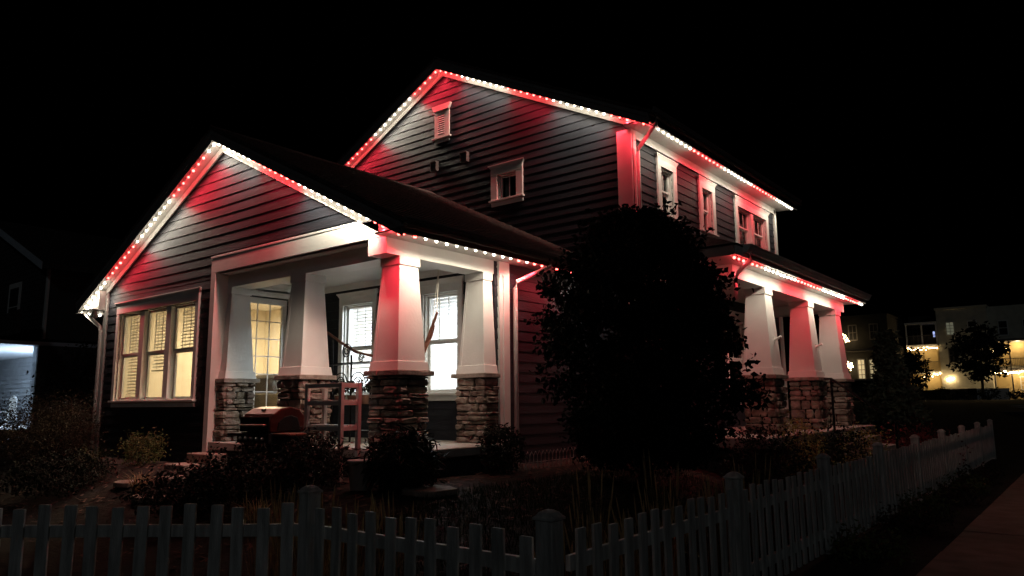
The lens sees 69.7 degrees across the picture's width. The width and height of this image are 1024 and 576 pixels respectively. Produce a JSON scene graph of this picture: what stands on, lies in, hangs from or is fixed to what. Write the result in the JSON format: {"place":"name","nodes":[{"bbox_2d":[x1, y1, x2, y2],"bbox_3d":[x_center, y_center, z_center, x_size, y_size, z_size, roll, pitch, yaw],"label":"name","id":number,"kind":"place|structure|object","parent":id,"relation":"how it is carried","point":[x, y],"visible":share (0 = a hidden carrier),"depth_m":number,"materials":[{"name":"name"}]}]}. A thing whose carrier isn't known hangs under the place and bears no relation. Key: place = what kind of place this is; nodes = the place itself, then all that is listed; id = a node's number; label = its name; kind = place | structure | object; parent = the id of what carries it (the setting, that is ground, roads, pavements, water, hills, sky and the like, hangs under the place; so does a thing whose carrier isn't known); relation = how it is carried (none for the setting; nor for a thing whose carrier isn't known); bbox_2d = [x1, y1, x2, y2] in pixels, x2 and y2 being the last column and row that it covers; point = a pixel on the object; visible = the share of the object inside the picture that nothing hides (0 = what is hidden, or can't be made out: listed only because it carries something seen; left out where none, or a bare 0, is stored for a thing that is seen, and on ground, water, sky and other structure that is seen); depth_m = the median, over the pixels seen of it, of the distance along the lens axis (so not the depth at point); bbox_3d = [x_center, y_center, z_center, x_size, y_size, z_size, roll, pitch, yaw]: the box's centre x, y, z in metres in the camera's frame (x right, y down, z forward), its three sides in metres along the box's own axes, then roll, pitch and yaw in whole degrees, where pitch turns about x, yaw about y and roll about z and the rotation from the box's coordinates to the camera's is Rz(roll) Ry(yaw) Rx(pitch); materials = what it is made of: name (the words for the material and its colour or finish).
{"place":"outdoors","nodes":[
{"label":"outdoors","id":0,"kind":"place"},
{"bbox_2d":[0,396,16,424],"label":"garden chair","id":1,"kind":"object","parent":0,"point":[14,400],"visible":0.39,"depth_m":23.45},
{"bbox_2d":[0,399,1023,575],"bbox_3d":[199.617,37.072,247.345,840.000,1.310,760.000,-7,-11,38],"label":"ground","id":2,"kind":"structure","parent":0,"point":[953,415],"depth_m":8.58,"materials":[{"name":"green plant"}]},
{"bbox_2d":[0,383,110,461],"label":"hedge","id":3,"kind":"object","parent":2,"relation":"on","point":[66,431],"visible":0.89,"depth_m":13.53,"materials":[{"name":"green plant"}]},
{"bbox_2d":[0,221,121,437],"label":"house","id":4,"kind":"structure","parent":2,"relation":"on","point":[47,275],"depth_m":24.43,"materials":[{"name":"black"}]},
{"bbox_2d":[7,282,21,312],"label":"window","id":5,"kind":"structure","parent":4,"relation":"in","point":[14,297],"depth_m":25.31,"materials":[{"name":"black glass"}]},
{"bbox_2d":[24,336,97,434],"bbox_3d":[-11.861,2.986,21.164,3.888,3.081,3.598,-7,-11,38],"label":"leafy tree","id":6,"kind":"object","parent":2,"relation":"on","point":[87,368],"visible":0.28,"depth_m":20.43,"materials":[{"name":"green plant"}]},
{"bbox_2d":[0,439,128,498],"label":"shrub","id":7,"kind":"object","parent":2,"relation":"on","point":[44,478],"visible":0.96,"depth_m":10.74,"materials":[{"name":"green plant"}]},
{"bbox_2d":[76,444,113,462],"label":"grass tuft","id":8,"kind":"object","parent":2,"relation":"on","point":[95,454],"visible":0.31,"depth_m":11.91,"materials":[{"name":"green plant"}]},
{"bbox_2d":[113,480,143,487],"bbox_3d":[-5.410,2.767,10.418,0.514,0.065,0.425,-7,-11,38],"label":"flagstone","id":9,"kind":"object","parent":2,"relation":"on","point":[120,484],"visible":0.56,"depth_m":10.22,"materials":[{"name":"grey stone"}]},
{"bbox_2d":[105,471,154,490],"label":"grass tuft","id":10,"kind":"object","parent":2,"relation":"on","point":[134,479],"visible":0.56,"depth_m":9.91,"materials":[{"name":"plant"}]},
{"bbox_2d":[110,427,170,466],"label":"shrub","id":11,"kind":"object","parent":2,"relation":"on","point":[138,459],"visible":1,"depth_m":11.79,"materials":[{"name":"green plant"}]},
{"bbox_2d":[131,494,164,502],"bbox_3d":[-4.615,2.709,9.479,0.531,0.065,0.591,3,-9,-22],"label":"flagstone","id":12,"kind":"object","parent":2,"relation":"on","point":[142,499],"visible":0.15,"depth_m":9.31,"materials":[{"name":"stone"}]},
{"bbox_2d":[0,503,297,575],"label":"picket fence","id":13,"kind":"object","parent":2,"relation":"on","point":[141,530],"visible":0.89,"depth_m":5.21,"materials":[{"name":"wood"}]},
{"bbox_2d":[157,475,184,483],"bbox_3d":[-4.615,2.636,10.139,0.529,0.065,0.549,2,-9,-14],"label":"flagstone","id":14,"kind":"object","parent":2,"relation":"on","point":[170,478],"visible":0.07,"depth_m":9.93,"materials":[{"name":"stone"}]},
{"bbox_2d":[119,458,239,520],"bbox_3d":[-3.848,2.357,8.691,1.412,0.704,1.418,4,-10,-29],"label":"shrub","id":15,"kind":"object","parent":2,"relation":"on","point":[167,498],"visible":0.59,"depth_m":8.44,"materials":[{"name":"green plant"}]},
{"bbox_2d":[171,433,314,510],"bbox_3d":[-3.117,2.139,8.687,1.598,0.839,1.591,6,-11,-37],"label":"shrub","id":16,"kind":"object","parent":2,"relation":"on","point":[256,480],"visible":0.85,"depth_m":8.37,"materials":[{"name":"green plant"}]},
{"bbox_2d":[226,498,296,523],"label":"grass tuft","id":17,"kind":"object","parent":2,"relation":"on","point":[255,510],"visible":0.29,"depth_m":7.63,"materials":[{"name":"plant"}]},
{"bbox_2d":[243,484,294,575],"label":"feather grass","id":18,"kind":"object","parent":2,"relation":"on","point":[278,512],"depth_m":6.31,"materials":[{"name":"plant"}]},
{"bbox_2d":[227,407,319,474],"bbox_3d":[-3.162,2.027,9.630,1.390,0.936,0.632,-7,-11,38],"label":"barbecue","id":19,"kind":"object","parent":2,"relation":"on","point":[270,427],"visible":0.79,"depth_m":9.43,"materials":[{"name":"red metal"}]},
{"bbox_2d":[254,480,321,575],"bbox_3d":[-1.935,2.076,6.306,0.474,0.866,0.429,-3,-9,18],"label":"feather grass","id":20,"kind":"object","parent":2,"relation":"on","point":[273,506],"depth_m":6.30,"materials":[{"name":"plant"}]},
{"bbox_2d":[265,425,356,496],"bbox_3d":[-2.325,2.006,8.586,1.008,0.795,1.108,-7,-11,38],"label":"shrub","id":21,"kind":"object","parent":2,"relation":"on","point":[321,453],"visible":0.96,"depth_m":8.46,"materials":[{"name":"green plant"}]},
{"bbox_2d":[290,488,344,575],"bbox_3d":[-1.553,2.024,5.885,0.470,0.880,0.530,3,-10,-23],"label":"feather grass","id":22,"kind":"object","parent":2,"relation":"on","point":[329,525],"depth_m":5.96,"materials":[{"name":"plant"}]},
{"bbox_2d":[303,382,361,481],"bbox_3d":[-2.276,1.819,9.303,0.740,1.220,0.320,-7,-11,38],"label":"shelf unit","id":23,"kind":"object","parent":2,"relation":"on","point":[324,427],"visible":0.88,"depth_m":9.20,"materials":[{"name":"wood"}]},
{"bbox_2d":[322,494,383,575],"bbox_3d":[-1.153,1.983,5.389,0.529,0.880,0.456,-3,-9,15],"label":"feather grass","id":24,"kind":"object","parent":2,"relation":"on","point":[377,519],"depth_m":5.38,"materials":[{"name":"plant"}]},
{"bbox_2d":[347,459,371,490],"bbox_3d":[-1.692,2.095,8.260,0.327,0.325,0.316,-7,-11,38],"label":"bucket","id":25,"kind":"object","parent":2,"relation":"on","point":[355,480],"visible":0.79,"depth_m":8.13,"materials":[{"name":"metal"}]},
{"bbox_2d":[371,489,425,575],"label":"feather grass","id":26,"kind":"object","parent":2,"relation":"on","point":[400,523],"depth_m":5.47,"materials":[{"name":"plant"}]},
{"bbox_2d":[351,422,450,494],"bbox_3d":[-1.218,1.909,8.096,1.011,0.855,1.074,-7,-11,38],"label":"spiky bush","id":27,"kind":"object","parent":2,"relation":"on","point":[400,461],"visible":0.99,"depth_m":7.93,"materials":[{"name":"green plant"}]},
{"bbox_2d":[0,457,850,575],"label":"mulch chips","id":28,"kind":"object","parent":2,"relation":"on","point":[422,561],"visible":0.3,"depth_m":8.64,"materials":[{"name":"brown wood"}]},
{"bbox_2d":[401,485,457,497],"bbox_3d":[-0.903,2.167,7.861,0.633,0.065,0.553,-7,-11,38],"label":"flagstone","id":29,"kind":"object","parent":2,"relation":"on","point":[422,491],"visible":0.85,"depth_m":7.68,"materials":[{"name":"grey stone"}]},
{"bbox_2d":[297,485,565,575],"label":"picket fence","id":30,"kind":"object","parent":2,"relation":"on","point":[314,531],"visible":1,"depth_m":4.52,"materials":[{"name":"white wood"}]},
{"bbox_2d":[74,56,895,484],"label":"house","id":31,"kind":"structure","parent":2,"relation":"on","point":[232,276],"depth_m":12.59,"materials":[{"name":"grey wood"}]},
{"bbox_2d":[108,286,201,406],"bbox_3d":[-6.264,1.116,13.016,3.115,1.957,0.280,-7,-11,38],"label":"window","id":32,"kind":"structure","parent":31,"relation":"in","point":[171,302],"depth_m":13.11,"materials":[{"name":"white glass"}]},
{"bbox_2d":[252,374,277,407],"bbox_3d":[-4.775,2.110,13.564,1.110,1.050,0.900,-7,-11,38],"label":"armchair","id":33,"kind":"object","parent":31,"relation":"in","point":[259,399],"visible":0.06,"depth_m":13.56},
{"bbox_2d":[250,289,290,406],"bbox_3d":[-4.244,1.283,12.532,0.140,2.520,1.120,-7,-11,38],"label":"door","id":34,"kind":"structure","parent":31,"relation":"in","point":[283,304],"depth_m":12.77,"materials":[{"name":"white glass"}]},
{"bbox_2d":[81,142,557,315],"bbox_3d":[-3.447,-0.884,13.871,9.256,2.491,4.944,-7,-11,38],"label":"string light","id":35,"kind":"object","parent":31,"relation":"attached to","point":[169,201],"visible":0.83,"depth_m":12.51,"materials":[{"name":"white plastic"}]},
{"bbox_2d":[327,331,372,442],"bbox_3d":[-2.438,1.465,11.127,1.212,1.697,0.240,-7,-11,38],"label":"plant stand","id":36,"kind":"object","parent":31,"relation":"on","point":[350,363],"visible":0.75,"depth_m":11.15,"materials":[{"name":"black metal"}]},
{"bbox_2d":[332,379,349,399],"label":"potted plant","id":37,"kind":"object","parent":36,"relation":"on","point":[337,397],"visible":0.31,"depth_m":11.23,"materials":[{"name":"green plant"}]},
{"bbox_2d":[345,380,363,399],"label":"potted plant","id":38,"kind":"object","parent":36,"relation":"on","point":[351,397],"visible":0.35,"depth_m":11.01,"materials":[{"name":"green plant"}]},
{"bbox_2d":[358,376,370,403],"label":"potted plant","id":39,"kind":"object","parent":36,"relation":"on","point":[365,398],"visible":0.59,"depth_m":10.82,"materials":[{"name":"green plant"}]},
{"bbox_2d":[334,288,378,399],"bbox_3d":[-2.621,1.011,12.769,1.095,1.897,0.280,-7,-11,38],"label":"window","id":40,"kind":"structure","parent":31,"relation":"in","point":[364,299],"depth_m":12.91,"materials":[{"name":"white glass"}]},
{"bbox_2d":[424,270,438,352],"bbox_3d":[-1.199,0.611,10.613,0.325,2.105,0.298,-1,-9,5],"label":"hanging chair","id":41,"kind":"object","parent":31,"relation":"hanging from","point":[429,336],"visible":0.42,"depth_m":10.56,"materials":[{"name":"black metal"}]},
{"bbox_2d":[419,275,463,400],"bbox_3d":[-1.070,0.808,11.548,1.065,1.897,0.280,-7,-11,38],"label":"window","id":42,"kind":"structure","parent":31,"relation":"in","point":[452,286],"depth_m":11.59,"materials":[{"name":"white glass"}]},
{"bbox_2d":[488,157,524,207],"bbox_3d":[-0.043,-2.084,14.779,0.925,0.857,0.305,-7,-11,38],"label":"window","id":43,"kind":"structure","parent":31,"relation":"in","point":[514,167],"depth_m":14.76,"materials":[{"name":"white wood"}]},
{"bbox_2d":[345,70,792,209],"bbox_3d":[0.755,-3.577,15.870,12.582,2.520,6.108,-1,-9,1],"label":"string light","id":44,"kind":"object","parent":31,"relation":"attached to","point":[658,129],"visible":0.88,"depth_m":15.59,"materials":[{"name":"white plastic"}]},
{"bbox_2d":[655,152,679,221],"bbox_3d":[2.906,-1.848,13.972,0.205,1.247,0.895,-7,-11,38],"label":"window","id":45,"kind":"structure","parent":31,"relation":"in","point":[662,161],"depth_m":14.09,"materials":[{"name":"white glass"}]},
{"bbox_2d":[697,175,718,237],"bbox_3d":[4.041,-1.642,15.379,0.205,1.247,0.895,-7,-11,38],"label":"window","id":46,"kind":"structure","parent":31,"relation":"in","point":[708,186],"depth_m":15.50,"materials":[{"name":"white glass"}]},
{"bbox_2d":[722,309,744,404],"bbox_3d":[4.801,1.504,15.820,0.205,1.987,1.315,-7,-11,38],"label":"window","id":47,"kind":"structure","parent":31,"relation":"in","point":[741,317],"depth_m":16.17,"materials":[{"name":"white glass"}]},
{"bbox_2d":[733,194,769,250],"bbox_3d":[5.593,-1.349,17.382,0.305,1.247,2.215,-7,-11,38],"label":"window","id":48,"kind":"structure","parent":31,"relation":"in","point":[749,228],"depth_m":17.34,"materials":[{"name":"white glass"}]},
{"bbox_2d":[732,255,862,305],"bbox_3d":[5.536,-0.041,13.617,0.055,0.055,7.380,-7,-11,38],"label":"string light","id":49,"kind":"object","parent":31,"relation":"attached to","point":[781,274],"visible":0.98,"depth_m":12.90,"materials":[{"name":"white plastic"}]},
{"bbox_2d":[824,378,904,479],"bbox_3d":[6.387,2.547,13.289,1.306,1.884,0.048,-7,-11,38],"label":"handrail","id":50,"kind":"object","parent":31,"relation":"attached to","point":[867,403],"visible":0.76,"depth_m":13.40,"materials":[{"name":"black metal"}]},
{"bbox_2d":[469,423,535,473],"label":"shrub","id":51,"kind":"object","parent":2,"relation":"on","point":[505,434],"visible":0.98,"depth_m":9.70,"materials":[{"name":"green plant"}]},
{"bbox_2d":[513,447,587,470],"bbox_3d":[0.695,2.465,10.710,0.008,0.254,2.198,-7,-11,38],"label":"wire edging","id":52,"kind":"object","parent":2,"relation":"on","point":[566,458],"visible":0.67,"depth_m":10.48,"materials":[{"name":"white metal"}]},
{"bbox_2d":[534,526,605,575],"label":"feather grass","id":53,"kind":"object","parent":2,"relation":"on","point":[591,570],"depth_m":4.83,"materials":[{"name":"plant"}]},
{"bbox_2d":[569,469,613,575],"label":"feather grass","id":54,"kind":"object","parent":2,"relation":"on","point":[578,515],"depth_m":5.94,"materials":[{"name":"plant"}]},
{"bbox_2d":[325,465,859,575],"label":"grass","id":55,"kind":"structure","parent":2,"relation":"on","point":[485,496],"depth_m":7.87,"materials":[{"name":"green plant"}]},
{"bbox_2d":[563,517,624,575],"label":"feather grass","id":56,"kind":"object","parent":2,"relation":"on","point":[621,564],"depth_m":5.24,"materials":[{"name":"plant"}]},
{"bbox_2d":[586,508,642,575],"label":"feather grass","id":57,"kind":"object","parent":2,"relation":"on","point":[622,532],"depth_m":5.58,"materials":[{"name":"plant"}]},
{"bbox_2d":[604,497,674,575],"bbox_3d":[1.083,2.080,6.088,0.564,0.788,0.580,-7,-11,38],"label":"feather grass","id":58,"kind":"object","parent":2,"relation":"on","point":[635,524],"depth_m":6.02,"materials":[{"name":"plant"}]},
{"bbox_2d":[523,198,774,497],"bbox_3d":[1.626,0.732,9.316,3.033,3.907,3.082,-7,-11,38],"label":"leafy tree","id":59,"kind":"object","parent":2,"relation":"on","point":[625,254],"visible":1,"depth_m":8.76,"materials":[{"name":"green plant"}]},
{"bbox_2d":[637,448,692,566],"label":"feather grass","id":60,"kind":"object","parent":2,"relation":"on","point":[676,478],"depth_m":6.71,"materials":[{"name":"plant"}]},
{"bbox_2d":[645,495,687,575],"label":"feather grass","id":61,"kind":"object","parent":2,"relation":"on","point":[675,569],"depth_m":6.28,"materials":[{"name":"plant"}]},
{"bbox_2d":[667,491,727,575],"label":"feather grass","id":62,"kind":"object","parent":2,"relation":"on","point":[686,538],"depth_m":6.42,"materials":[{"name":"plant"}]},
{"bbox_2d":[686,507,727,575],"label":"feather grass","id":63,"kind":"object","parent":2,"relation":"on","point":[717,548],"depth_m":6.66,"materials":[{"name":"plant"}]},
{"bbox_2d":[702,483,728,565],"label":"feather grass","id":64,"kind":"object","parent":2,"relation":"on","point":[717,534],"depth_m":6.99,"materials":[{"name":"plant"}]},
{"bbox_2d":[702,473,749,552],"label":"feather grass","id":65,"kind":"object","parent":2,"relation":"on","point":[716,496],"depth_m":7.41,"materials":[{"name":"plant"}]},
{"bbox_2d":[714,472,757,551],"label":"feather grass","id":66,"kind":"object","parent":2,"relation":"on","point":[748,499],"depth_m":7.58,"materials":[{"name":"plant"}]},
{"bbox_2d":[732,451,770,544],"bbox_3d":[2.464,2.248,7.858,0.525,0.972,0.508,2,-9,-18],"label":"feather grass","id":67,"kind":"object","parent":2,"relation":"on","point":[757,477],"depth_m":7.92,"materials":[{"name":"plant"}]},
{"bbox_2d":[713,415,816,498],"bbox_3d":[3.633,2.401,10.419,1.472,1.204,1.368,-7,-11,38],"label":"shrub","id":68,"kind":"object","parent":2,"relation":"on","point":[773,445],"visible":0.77,"depth_m":10.35,"materials":[{"name":"green plant"}]},
{"bbox_2d":[566,419,996,575],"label":"picket fence","id":69,"kind":"object","parent":2,"relation":"on","point":[917,462],"visible":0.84,"depth_m":6.66,"materials":[{"name":"white wood"}]},
{"bbox_2d":[771,411,833,486],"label":"shrub","id":70,"kind":"object","parent":2,"relation":"on","point":[792,427],"visible":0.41,"depth_m":11.37,"materials":[{"name":"green plant"}]},
{"bbox_2d":[804,420,878,488],"bbox_3d":[5.399,2.750,12.124,1.253,1.148,1.350,-7,-11,38],"label":"shrub","id":71,"kind":"object","parent":2,"relation":"on","point":[839,442],"visible":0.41,"depth_m":12.12,"materials":[{"name":"green plant"}]},
{"bbox_2d":[818,313,907,400],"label":"apartment building","id":72,"kind":"structure","parent":2,"relation":"on","point":[859,331],"depth_m":78.81,"materials":[{"name":"paint"}]},
{"bbox_2d":[848,325,857,340],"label":"window","id":73,"kind":"structure","parent":72,"relation":"in","point":[852,329],"depth_m":79.49,"materials":[{"name":"glass"}]},
{"bbox_2d":[857,359,865,378],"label":"window","id":74,"kind":"structure","parent":72,"relation":"in","point":[861,367],"depth_m":78.53,"materials":[{"name":"white"}]},
{"bbox_2d":[868,358,875,377],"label":"window","id":75,"kind":"structure","parent":72,"relation":"in","point":[871,371],"depth_m":77.96,"materials":[{"name":"white"}]},
{"bbox_2d":[868,323,877,339],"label":"window","id":76,"kind":"structure","parent":72,"relation":"in","point":[873,327],"depth_m":78.24,"materials":[{"name":"black glass"}]},
{"bbox_2d":[834,417,896,485],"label":"shrub","id":77,"kind":"object","parent":2,"relation":"on","point":[868,438],"visible":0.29,"depth_m":12.76,"materials":[{"name":"green plant"}]},
{"bbox_2d":[819,518,917,567],"bbox_3d":[3.566,2.568,7.412,0.878,0.427,0.900,-2,-9,10],"label":"shrub","id":78,"kind":"object","parent":2,"relation":"on","point":[861,555],"visible":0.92,"depth_m":7.26,"materials":[{"name":"green plant"}]},
{"bbox_2d":[853,328,932,427],"bbox_3d":[12.955,3.110,25.319,2.487,3.459,2.171,-1,-9,2],"label":"conifer","id":79,"kind":"object","parent":2,"relation":"on","point":[890,387],"visible":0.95,"depth_m":24.93,"materials":[{"name":"green plant"}]},
{"bbox_2d":[872,500,954,537],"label":"shrub","id":80,"kind":"object","parent":2,"relation":"on","point":[932,527],"visible":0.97,"depth_m":8.76,"materials":[{"name":"green plant"}]},
{"bbox_2d":[901,347,933,392],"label":"leafy tree","id":81,"kind":"object","parent":2,"relation":"on","point":[914,363],"visible":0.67,"depth_m":72.10,"materials":[{"name":"green plant"}]},
{"bbox_2d":[878,413,971,468],"bbox_3d":[8.352,3.236,15.305,2.095,1.276,1.982,-7,-11,38],"label":"shrub","id":82,"kind":"object","parent":2,"relation":"on","point":[905,442],"visible":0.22,"depth_m":15.30,"materials":[{"name":"green plant"}]},
{"bbox_2d":[896,487,967,518],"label":"shrub","id":83,"kind":"object","parent":2,"relation":"on","point":[929,501],"visible":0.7,"depth_m":9.97,"materials":[{"name":"green plant"}]},
{"bbox_2d":[928,386,952,399],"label":"shrub","id":84,"kind":"object","parent":2,"relation":"on","point":[935,394],"visible":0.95,"depth_m":70.94,"materials":[{"name":"green plant"}]},
{"bbox_2d":[921,476,988,507],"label":"shrub","id":85,"kind":"object","parent":2,"relation":"on","point":[958,494],"visible":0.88,"depth_m":10.98,"materials":[{"name":"green plant"}]},
{"bbox_2d":[904,304,1023,399],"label":"apartment building","id":86,"kind":"structure","parent":2,"relation":"on","point":[939,328],"depth_m":77.09,"materials":[{"name":"paint"}]},
{"bbox_2d":[912,327,923,344],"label":"window","id":87,"kind":"structure","parent":86,"relation":"in","point":[916,331],"depth_m":81.67,"materials":[{"name":"black glass"}]},
{"bbox_2d":[945,321,954,335],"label":"window","id":88,"kind":"structure","parent":86,"relation":"in","point":[949,326],"depth_m":78.17,"materials":[{"name":"white"}]},
{"bbox_2d":[948,347,958,362],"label":"window","id":89,"kind":"structure","parent":86,"relation":"in","point":[950,357],"depth_m":77.82,"materials":[{"name":"black glass"}]},
{"bbox_2d":[907,347,1022,380],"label":"string light","id":90,"kind":"object","parent":86,"relation":"attached to","point":[953,378],"visible":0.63,"depth_m":77.41,"materials":[{"name":"white"}]},
{"bbox_2d":[967,320,977,333],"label":"window","id":91,"kind":"structure","parent":86,"relation":"in","point":[969,322],"depth_m":77.02,"materials":[{"name":"black glass"}]},
{"bbox_2d":[997,320,1008,335],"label":"window","id":92,"kind":"structure","parent":86,"relation":"in","point":[1003,330],"depth_m":76.00,"materials":[{"name":"black glass"}]},
{"bbox_2d":[1018,347,1023,365],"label":"window","id":93,"kind":"structure","parent":86,"relation":"in","point":[1019,347],"depth_m":74.77,"materials":[{"name":"yellow glass"}]},
{"bbox_2d":[936,471,993,496],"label":"shrub","id":94,"kind":"object","parent":2,"relation":"on","point":[977,486],"visible":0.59,"depth_m":12.17,"materials":[{"name":"green plant"}]},
{"bbox_2d":[945,320,1010,399],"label":"young tree","id":95,"kind":"object","parent":2,"relation":"on","point":[976,344],"visible":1,"depth_m":70.65,"materials":[{"name":"green plant"}]},
{"bbox_2d":[955,460,1005,484],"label":"shrub","id":96,"kind":"object","parent":2,"relation":"on","point":[960,474],"visible":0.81,"depth_m":13.65,"materials":[{"name":"green plant"}]},
{"bbox_2d":[977,387,1001,399],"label":"shrub","id":97,"kind":"object","parent":2,"relation":"on","point":[989,397],"visible":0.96,"depth_m":67.71,"materials":[{"name":"green plant"}]},
{"bbox_2d":[1004,389,1023,399],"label":"shrub","id":98,"kind":"object","parent":2,"relation":"on","point":[1019,394],"visible":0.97,"depth_m":67.14,"materials":[{"name":"green plant"}]},
{"bbox_2d":[0,0,1023,398],"label":"sky","id":99,"kind":"structure","parent":0,"point":[896,126],"materials":[{"name":"black"}]},
{"bbox_2d":[916,473,1023,575],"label":"sidewalk","id":100,"kind":"structure","parent":0,"point":[989,541],"depth_m":7.91,"materials":[{"name":"grey concrete"}]},
{"bbox_2d":[1001,410,1023,414],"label":"street","id":101,"kind":"structure","parent":0,"point":[1020,412],"depth_m":38.71,"materials":[{"name":"grey asphalt"}]}
]}

